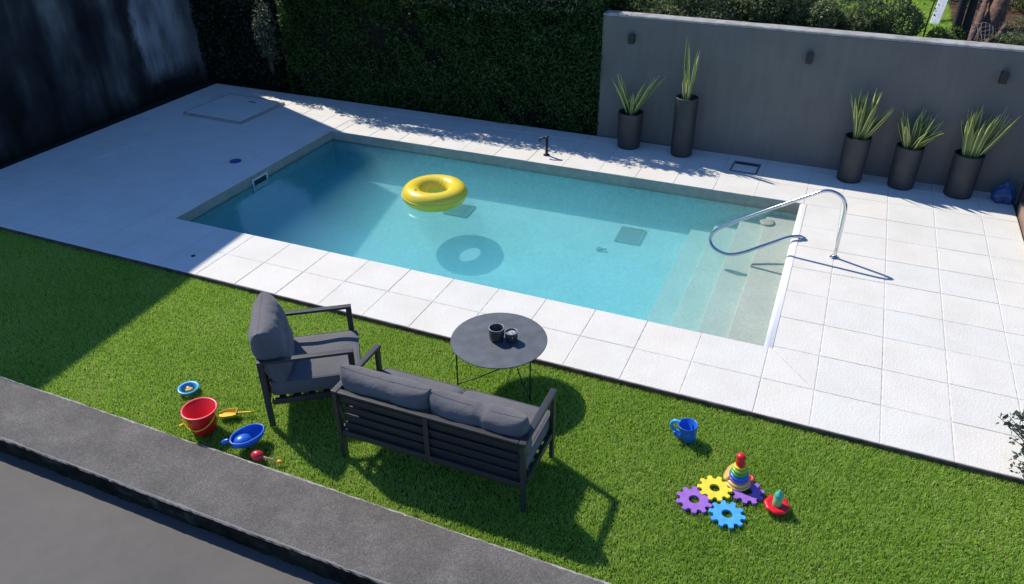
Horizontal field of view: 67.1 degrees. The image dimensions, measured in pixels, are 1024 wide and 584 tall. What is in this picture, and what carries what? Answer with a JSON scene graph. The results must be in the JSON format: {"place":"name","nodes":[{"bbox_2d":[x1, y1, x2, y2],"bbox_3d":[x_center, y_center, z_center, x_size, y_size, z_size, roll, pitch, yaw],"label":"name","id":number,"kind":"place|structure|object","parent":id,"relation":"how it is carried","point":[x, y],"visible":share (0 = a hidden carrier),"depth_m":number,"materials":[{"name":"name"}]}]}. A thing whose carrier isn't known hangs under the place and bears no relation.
{"place":"outdoors","nodes":[
{"label":"outdoors","id":0,"kind":"place"},
{"bbox_2d":[0,451,340,583],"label":"pavement","id":1,"kind":"structure","parent":0,"point":[55,528],"depth_m":5.19,"materials":[{"name":"grey concrete"}]},
{"bbox_2d":[0,376,609,583],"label":"concrete kerb","id":2,"kind":"structure","parent":1,"relation":"on","point":[327,532],"depth_m":5.28,"materials":[{"name":"grey concrete"}]},
{"bbox_2d":[193,141,796,319],"bbox_3d":[-0.217,-0.471,9.446,6.738,0.845,3.173,12,34,20],"label":"pool basin","id":3,"kind":"object","parent":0,"point":[544,236],"visible":0.32,"depth_m":10.14,"materials":[{"name":"liquid"}]},
{"bbox_2d":[443,204,475,217],"bbox_3d":[-0.718,-1.126,10.580,0.360,0.016,0.300,12,39,20],"label":"floor drain","id":4,"kind":"object","parent":3,"relation":"on","point":[463,210],"visible":0.66,"depth_m":10.55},
{"bbox_2d":[176,131,799,221],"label":"waterline wall","id":5,"kind":"structure","parent":3,"relation":"attached to","point":[204,208],"depth_m":10.24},
{"bbox_2d":[251,172,269,193],"bbox_3d":[-3.344,-1.453,10.276,0.016,0.200,0.305,12,34,20],"label":"skimmer","id":6,"kind":"object","parent":5,"relation":"attached to","point":[260,182],"visible":1,"depth_m":10.27,"materials":[{"name":"white plastic"}]},
{"bbox_2d":[596,247,606,250],"bbox_3d":[1.112,-0.539,9.616,0.143,0.042,0.090,12,34,20],"label":"pool plug","id":7,"kind":"object","parent":3,"relation":"on","point":[599,248],"visible":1,"depth_m":9.60,"materials":[{"name":"blue plastic"}]},
{"bbox_2d":[614,226,646,244],"bbox_3d":[1.510,-0.720,9.841,0.330,0.016,0.360,12,39,20],"label":"floor drain","id":8,"kind":"object","parent":3,"relation":"on","point":[631,235],"visible":1,"depth_m":9.83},
{"bbox_2d":[646,214,795,345],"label":"pool steps","id":9,"kind":"structure","parent":3,"relation":"on","point":[707,289],"depth_m":8.38,"materials":[{"name":"tile"}]},
{"bbox_2d":[760,219,774,225],"bbox_3d":[3.065,-0.837,9.269,0.180,0.022,0.180,12,34,20],"label":"underwater fitting","id":10,"kind":"object","parent":9,"relation":"on","point":[766,222],"visible":1,"depth_m":9.24,"materials":[{"name":"white plastic"}]},
{"bbox_2d":[0,229,1023,583],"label":"lawn","id":11,"kind":"structure","parent":0,"point":[650,505],"depth_m":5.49,"materials":[{"name":"green plant"}]},
{"bbox_2d":[177,381,198,395],"bbox_3d":[-2.660,0.797,6.357,0.172,0.038,0.172,0,32,0],"label":"toy sieve","id":12,"kind":"object","parent":11,"relation":"on","point":[188,385],"visible":1,"depth_m":6.36,"materials":[{"name":"blue plastic"}]},
{"bbox_2d":[179,397,217,435],"bbox_3d":[-2.375,0.967,5.916,0.293,0.200,0.270,9,33,15],"label":"toy bucket","id":13,"kind":"object","parent":11,"relation":"on","point":[199,415],"visible":1,"depth_m":5.90,"materials":[{"name":"red plastic"}]},
{"bbox_2d":[218,408,252,417],"bbox_3d":[-2.174,0.955,6.083,0.260,0.043,0.095,-4,32,-5],"label":"toy shovel","id":14,"kind":"object","parent":11,"relation":"on","point":[232,412],"visible":1,"depth_m":6.09,"materials":[{"name":"yellow plastic"}]},
{"bbox_2d":[221,423,264,448],"bbox_3d":[-1.991,1.099,5.779,0.303,0.099,0.207,-28,41,-37],"label":"toy boat","id":15,"kind":"object","parent":11,"relation":"on","point":[247,436],"visible":1,"depth_m":5.75,"materials":[{"name":"blue plastic"}]},
{"bbox_2d":[251,450,282,462],"bbox_3d":[-1.791,1.207,5.638,0.251,0.076,0.080,8,33,13],"label":"toy rattle","id":16,"kind":"object","parent":11,"relation":"on","point":[257,455],"visible":1,"depth_m":5.63,"materials":[{"name":"red plastic"}]},
{"bbox_2d":[248,292,360,426],"bbox_3d":[-1.604,0.477,6.089,0.782,0.849,0.685,-7,32,-10],"label":"armchair","id":17,"kind":"object","parent":11,"relation":"on","point":[287,362],"visible":0.89,"depth_m":5.89,"materials":[{"name":"grey fabric"}]},
{"bbox_2d":[330,344,557,512],"bbox_3d":[-0.467,0.877,5.509,1.465,0.760,0.636,12,34,19],"label":"sofa","id":18,"kind":"object","parent":11,"relation":"on","point":[488,436],"visible":1,"depth_m":5.25,"materials":[{"name":"grey fabric"}]},
{"bbox_2d":[450,313,546,400],"bbox_3d":[-0.103,0.561,6.327,0.780,0.432,0.780,12,34,20],"label":"coffee table","id":19,"kind":"object","parent":11,"relation":"on","point":[471,342],"visible":0.88,"depth_m":6.17,"materials":[{"name":"metal"}]},
{"bbox_2d":[489,323,503,341],"bbox_3d":[-0.127,0.334,6.175,0.124,0.114,0.139,12,34,20],"label":"cup","id":20,"kind":"object","parent":19,"relation":"on","point":[496,332],"visible":1,"depth_m":6.15,"materials":[{"name":"grey ceramic"}]},
{"bbox_2d":[505,328,517,342],"bbox_3d":[-0.007,0.355,6.162,0.100,0.090,0.117,12,34,20],"label":"cup","id":21,"kind":"object","parent":19,"relation":"on","point":[511,335],"visible":1,"depth_m":6.14,"materials":[{"name":"grey ceramic"}]},
{"bbox_2d":[670,418,697,442],"bbox_3d":[1.290,1.043,5.800,0.196,0.150,0.149,0,32,1],"label":"toy jug","id":22,"kind":"object","parent":11,"relation":"on","point":[686,432],"visible":1,"depth_m":5.79,"materials":[{"name":"blue plastic"}]},
{"bbox_2d":[676,486,711,514],"bbox_3d":[1.251,1.429,5.303,0.249,0.020,0.239,-3,32,-4],"label":"foam gear","id":23,"kind":"object","parent":11,"relation":"on","point":[701,506],"visible":1,"depth_m":5.28,"materials":[{"name":"purple plastic"}]},
{"bbox_2d":[697,475,732,501],"bbox_3d":[1.413,1.371,5.383,0.241,0.020,0.231,6,32,10],"label":"foam gear","id":24,"kind":"object","parent":11,"relation":"on","point":[719,483],"visible":1,"depth_m":5.37,"materials":[{"name":"yellow plastic"}]},
{"bbox_2d":[708,500,745,529],"bbox_3d":[1.445,1.496,5.189,0.245,0.020,0.235,9,33,15],"label":"foam gear","id":25,"kind":"object","parent":11,"relation":"on","point":[736,518],"visible":1,"depth_m":5.17,"materials":[{"name":"blue plastic"}]},
{"bbox_2d":[723,463,733,479],"bbox_3d":[1.536,1.268,5.450,0.073,0.122,0.136,12,34,20],"label":"toy disc","id":26,"kind":"object","parent":11,"relation":"on","point":[726,475],"visible":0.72,"depth_m":5.45,"materials":[{"name":"beige plastic"}]},
{"bbox_2d":[732,482,764,504],"bbox_3d":[1.632,1.387,5.367,0.241,0.020,0.231,2,32,4],"label":"foam gear","id":27,"kind":"object","parent":11,"relation":"on","point":[754,497],"visible":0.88,"depth_m":5.32,"materials":[{"name":"purple plastic"}]},
{"bbox_2d":[725,453,750,490],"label":"stacking rings","id":28,"kind":"object","parent":27,"relation":"on","point":[738,479],"visible":0.97,"depth_m":5.34,"materials":[{"name":"multicoloured plastic"}]},
{"bbox_2d":[763,490,789,514],"bbox_3d":[1.790,1.395,5.196,0.167,0.170,0.167,-28,41,-36],"label":"toy float","id":29,"kind":"object","parent":11,"relation":"on","point":[776,503],"visible":1,"depth_m":5.18,"materials":[{"name":"red plastic"}]},
{"bbox_2d":[0,91,1023,478],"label":"deck base","id":30,"kind":"object","parent":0,"point":[646,325],"visible":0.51,"depth_m":7.44,"materials":[{"name":"concrete"}]},
{"bbox_2d":[0,83,1023,478],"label":"pool deck","id":31,"kind":"structure","parent":30,"relation":"on","point":[862,333],"depth_m":7.96,"materials":[{"name":"tile"}]},
{"bbox_2d":[183,94,284,123],"bbox_3d":[-4.438,-2.947,12.368,1.155,0.046,1.055,13,34,21],"label":"access hatch","id":32,"kind":"object","parent":31,"relation":"on","point":[235,108],"visible":1,"depth_m":12.29,"materials":[{"name":"concrete"}]},
{"bbox_2d":[229,159,241,163],"bbox_3d":[-3.764,-1.785,10.511,0.160,0.014,0.160,6,32,10],"label":"valve cover","id":33,"kind":"object","parent":31,"relation":"on","point":[233,161],"visible":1,"depth_m":10.50,"materials":[{"name":"blue plastic"}]},
{"bbox_2d":[539,136,549,155],"bbox_3d":[0.443,-1.993,10.542,0.153,0.270,0.089,-12,34,-18],"label":"garden tap","id":34,"kind":"object","parent":31,"relation":"on","point":[546,153],"visible":1,"depth_m":10.52,"materials":[{"name":"black metal"}]},
{"bbox_2d":[611,73,664,149],"bbox_3d":[1.701,-2.481,10.556,0.650,1.065,0.350,22,38,32],"label":"potted snake plant","id":35,"kind":"object","parent":31,"relation":"on","point":[630,116],"visible":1,"depth_m":10.57,"materials":[{"name":"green plant"}]},
{"bbox_2d":[670,41,699,157],"bbox_3d":[2.314,-2.566,10.196,0.300,1.577,0.300,12,34,20],"label":"potted snake plant","id":36,"kind":"object","parent":31,"relation":"on","point":[685,114],"visible":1,"depth_m":10.23,"materials":[{"name":"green plant"}]},
{"bbox_2d":[730,161,760,173],"bbox_3d":[3.080,-1.646,10.192,0.342,0.006,0.360,13,34,21],"label":"drain cover","id":37,"kind":"object","parent":31,"relation":"on","point":[738,166],"visible":1,"depth_m":10.18,"materials":[{"name":"black metal"}]},
{"bbox_2d":[708,189,846,259],"bbox_3d":[2.842,-0.799,8.262,1.353,0.891,0.422,10,33,16],"label":"handrail","id":38,"kind":"object","parent":31,"relation":"on","point":[833,256],"visible":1,"depth_m":8.17,"materials":[{"name":"silver metal"}]},
{"bbox_2d":[764,203,806,347],"bbox_3d":[2.867,-0.264,8.025,0.075,0.068,3.161,12,34,20],"label":"pool rim","id":39,"kind":"object","parent":31,"relation":"on","point":[773,323],"visible":0.86,"depth_m":7.70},
{"bbox_2d":[836,88,893,183],"bbox_3d":[4.332,-1.933,9.513,0.508,1.189,0.318,12,34,20],"label":"potted snake plant","id":40,"kind":"object","parent":31,"relation":"on","point":[855,150],"visible":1,"depth_m":9.48,"materials":[{"name":"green plant"}]},
{"bbox_2d":[887,106,943,189],"bbox_3d":[4.878,-1.722,9.367,0.498,0.975,0.440,12,34,20],"label":"potted snake plant","id":41,"kind":"object","parent":31,"relation":"on","point":[907,157],"visible":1,"depth_m":9.34,"materials":[{"name":"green plant"}]},
{"bbox_2d":[943,104,1018,199],"bbox_3d":[5.501,-1.654,9.121,0.540,1.109,0.369,12,34,20],"label":"potted snake plant","id":42,"kind":"object","parent":31,"relation":"on","point":[968,159],"visible":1,"depth_m":9.07,"materials":[{"name":"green plant"}]},
{"bbox_2d":[990,179,1017,204],"bbox_3d":[5.868,-1.211,9.189,0.286,0.282,0.234,12,34,20],"label":"plastic bag","id":43,"kind":"object","parent":31,"relation":"on","point":[1005,192],"visible":1,"depth_m":9.14,"materials":[{"name":"blue plastic"}]},
{"bbox_2d":[1016,202,1023,236],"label":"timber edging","id":44,"kind":"object","parent":31,"relation":"on","point":[1020,212],"visible":1,"depth_m":8.78,"materials":[{"name":"brown wood"}]},
{"bbox_2d":[0,96,1023,484],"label":"deck edge","id":45,"kind":"object","parent":30,"relation":"on","point":[776,420],"visible":0.54,"depth_m":6.39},
{"bbox_2d":[0,2,1023,240],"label":"ground","id":46,"kind":"structure","parent":0,"point":[155,105],"depth_m":12.47,"materials":[{"name":"soil"}]},
{"bbox_2d":[0,0,209,165],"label":"boundary wall","id":47,"kind":"structure","parent":46,"relation":"on","point":[69,68],"depth_m":11.64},
{"bbox_2d":[189,0,302,92],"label":"corner shrub","id":48,"kind":"object","parent":46,"relation":"on","point":[231,52],"visible":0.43,"depth_m":13.42,"materials":[{"name":"green plant"}]},
{"bbox_2d":[239,0,282,70],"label":"pale shrub","id":49,"kind":"object","parent":48,"relation":"on","point":[267,46],"visible":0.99,"depth_m":12.80,"materials":[{"name":"green plant"}]},
{"bbox_2d":[275,0,623,135],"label":"hedge","id":50,"kind":"object","parent":46,"relation":"on","point":[540,68],"visible":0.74,"depth_m":11.68,"materials":[{"name":"green plant"}]},
{"bbox_2d":[416,0,608,13],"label":"pale shrub","id":51,"kind":"object","parent":50,"relation":"on","point":[500,7],"visible":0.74,"depth_m":10.79,"materials":[{"name":"green plant"}]},
{"bbox_2d":[597,10,1023,203],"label":"garden wall","id":52,"kind":"structure","parent":46,"relation":"on","point":[764,91],"depth_m":9.78,"materials":[{"name":"grey concrete"}]},
{"bbox_2d":[628,33,635,44],"bbox_3d":[1.602,-3.392,10.346,0.075,0.134,0.087,13,34,21],"label":"wall light","id":53,"kind":"object","parent":52,"relation":"attached to","point":[631,38],"visible":1,"depth_m":10.31,"materials":[{"name":"black metal"}]},
{"bbox_2d":[805,52,813,63],"bbox_3d":[3.676,-2.889,9.541,0.075,0.134,0.086,13,34,21],"label":"wall light","id":54,"kind":"object","parent":52,"relation":"attached to","point":[809,57],"visible":1,"depth_m":9.51,"materials":[{"name":"black metal"}]},
{"bbox_2d":[998,71,1009,83],"bbox_3d":[5.595,-2.439,8.786,0.075,0.134,0.086,13,34,21],"label":"wall light","id":55,"kind":"object","parent":52,"relation":"attached to","point":[1003,77],"visible":1,"depth_m":8.76,"materials":[{"name":"black metal"}]},
{"bbox_2d":[996,409,1023,473],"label":"edge shrub","id":56,"kind":"object","parent":46,"relation":"on","point":[1016,425],"visible":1,"depth_m":5.46,"materials":[{"name":"green plant"}]},
{"bbox_2d":[1014,183,1023,218],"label":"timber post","id":57,"kind":"object","parent":46,"relation":"on","point":[1020,197],"depth_m":9.00,"materials":[{"name":"black wood"}]},
{"bbox_2d":[661,0,1023,42],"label":"garden terrace","id":58,"kind":"structure","parent":0,"point":[1013,12],"depth_m":11.71,"materials":[{"name":"plant"}]},
{"bbox_2d":[613,0,686,13],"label":"dark bush","id":59,"kind":"object","parent":58,"relation":"on","point":[634,4],"visible":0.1,"depth_m":11.22,"materials":[{"name":"green plant"}]},
{"bbox_2d":[619,0,783,21],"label":"garden bush","id":60,"kind":"object","parent":58,"relation":"on","point":[692,8],"visible":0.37,"depth_m":10.52,"materials":[{"name":"green plant"}]},
{"bbox_2d":[694,0,822,25],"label":"garden bush","id":61,"kind":"object","parent":58,"relation":"on","point":[773,10],"visible":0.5,"depth_m":10.18,"materials":[{"name":"green plant"}]},
{"bbox_2d":[780,0,926,35],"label":"garden bush","id":62,"kind":"object","parent":58,"relation":"on","point":[829,15],"visible":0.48,"depth_m":9.95,"materials":[{"name":"green plant"}]},
{"bbox_2d":[901,0,916,33],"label":"sapling","id":63,"kind":"object","parent":58,"relation":"on","point":[905,19],"visible":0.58,"depth_m":9.89,"materials":[{"name":"green plant"}]},
{"bbox_2d":[871,0,954,36],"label":"tall grass","id":64,"kind":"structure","parent":58,"relation":"on","point":[945,21],"depth_m":11.34,"materials":[{"name":"green plant"}]},
{"bbox_2d":[930,0,947,23],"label":"white board","id":65,"kind":"object","parent":58,"relation":"on","point":[940,9],"visible":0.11,"depth_m":10.97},
{"bbox_2d":[925,25,967,40],"bbox_3d":[5.556,-3.219,9.965,0.685,0.482,0.401,-9,33,-13],"label":"weed clump","id":66,"kind":"object","parent":58,"relation":"on","point":[941,32],"visible":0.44,"depth_m":9.84,"materials":[{"name":"green plant"}]},
{"bbox_2d":[950,0,978,40],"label":"tree","id":67,"kind":"object","parent":58,"relation":"on","point":[969,15],"visible":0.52,"depth_m":9.87,"materials":[{"name":"brown plant"}]},
{"bbox_2d":[967,0,989,40],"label":"trunk","id":68,"kind":"object","parent":58,"relation":"on","point":[981,13],"visible":0.54,"depth_m":10.49,"materials":[{"name":"brown plant"}]},
{"bbox_2d":[970,22,1001,42],"bbox_3d":[6.190,-3.303,10.072,0.384,0.350,0.379,7,33,13],"label":"wire mesh","id":69,"kind":"object","parent":58,"relation":"on","point":[977,27],"visible":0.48,"depth_m":10.11,"materials":[{"name":"grey metal"}]},
{"bbox_2d":[974,0,1008,41],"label":"trunk","id":70,"kind":"object","parent":58,"relation":"on","point":[994,14],"visible":0.64,"depth_m":10.60,"materials":[{"name":"brown plant"}]},
{"bbox_2d":[959,31,1023,41],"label":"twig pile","id":71,"kind":"object","parent":58,"relation":"on","point":[991,35],"visible":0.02,"depth_m":10.50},
{"bbox_2d":[985,24,1007,42],"bbox_3d":[6.143,-3.216,9.947,0.588,0.400,0.093,-16,35,-23],"label":"log","id":72,"kind":"object","parent":58,"relation":"on","point":[1001,31],"visible":0.49,"depth_m":9.94,"materials":[{"name":"brown wood"}]},
{"bbox_2d":[985,0,1010,34],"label":"log","id":73,"kind":"object","parent":58,"relation":"on","point":[1001,21],"visible":0.23,"depth_m":10.78,"materials":[{"name":"brown wood"}]},
{"bbox_2d":[978,0,1023,11],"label":"background bush","id":74,"kind":"object","parent":58,"relation":"on","point":[1013,2],"visible":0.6,"depth_m":11.57,"materials":[{"name":"green plant"}]},
{"bbox_2d":[987,15,1023,45],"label":"weed clump","id":75,"kind":"object","parent":58,"relation":"on","point":[1014,33],"visible":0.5,"depth_m":9.89,"materials":[{"name":"green plant"}]},
{"bbox_2d":[919,0,943,36],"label":"sapling","id":76,"kind":"object","parent":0,"point":[927,21],"visible":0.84,"depth_m":9.82,"materials":[{"name":"green plant"}]},
{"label":"water","id":77,"kind":"structure","parent":0,"visible":0},
{"bbox_2d":[401,174,467,212],"bbox_3d":[-0.975,-1.259,9.743,0.834,0.258,0.834,3,32,5],"label":"swim ring","id":78,"kind":"object","parent":77,"relation":"on","point":[433,193],"visible":1,"depth_m":9.54,"materials":[{"name":"yellow plastic"}]}
]}

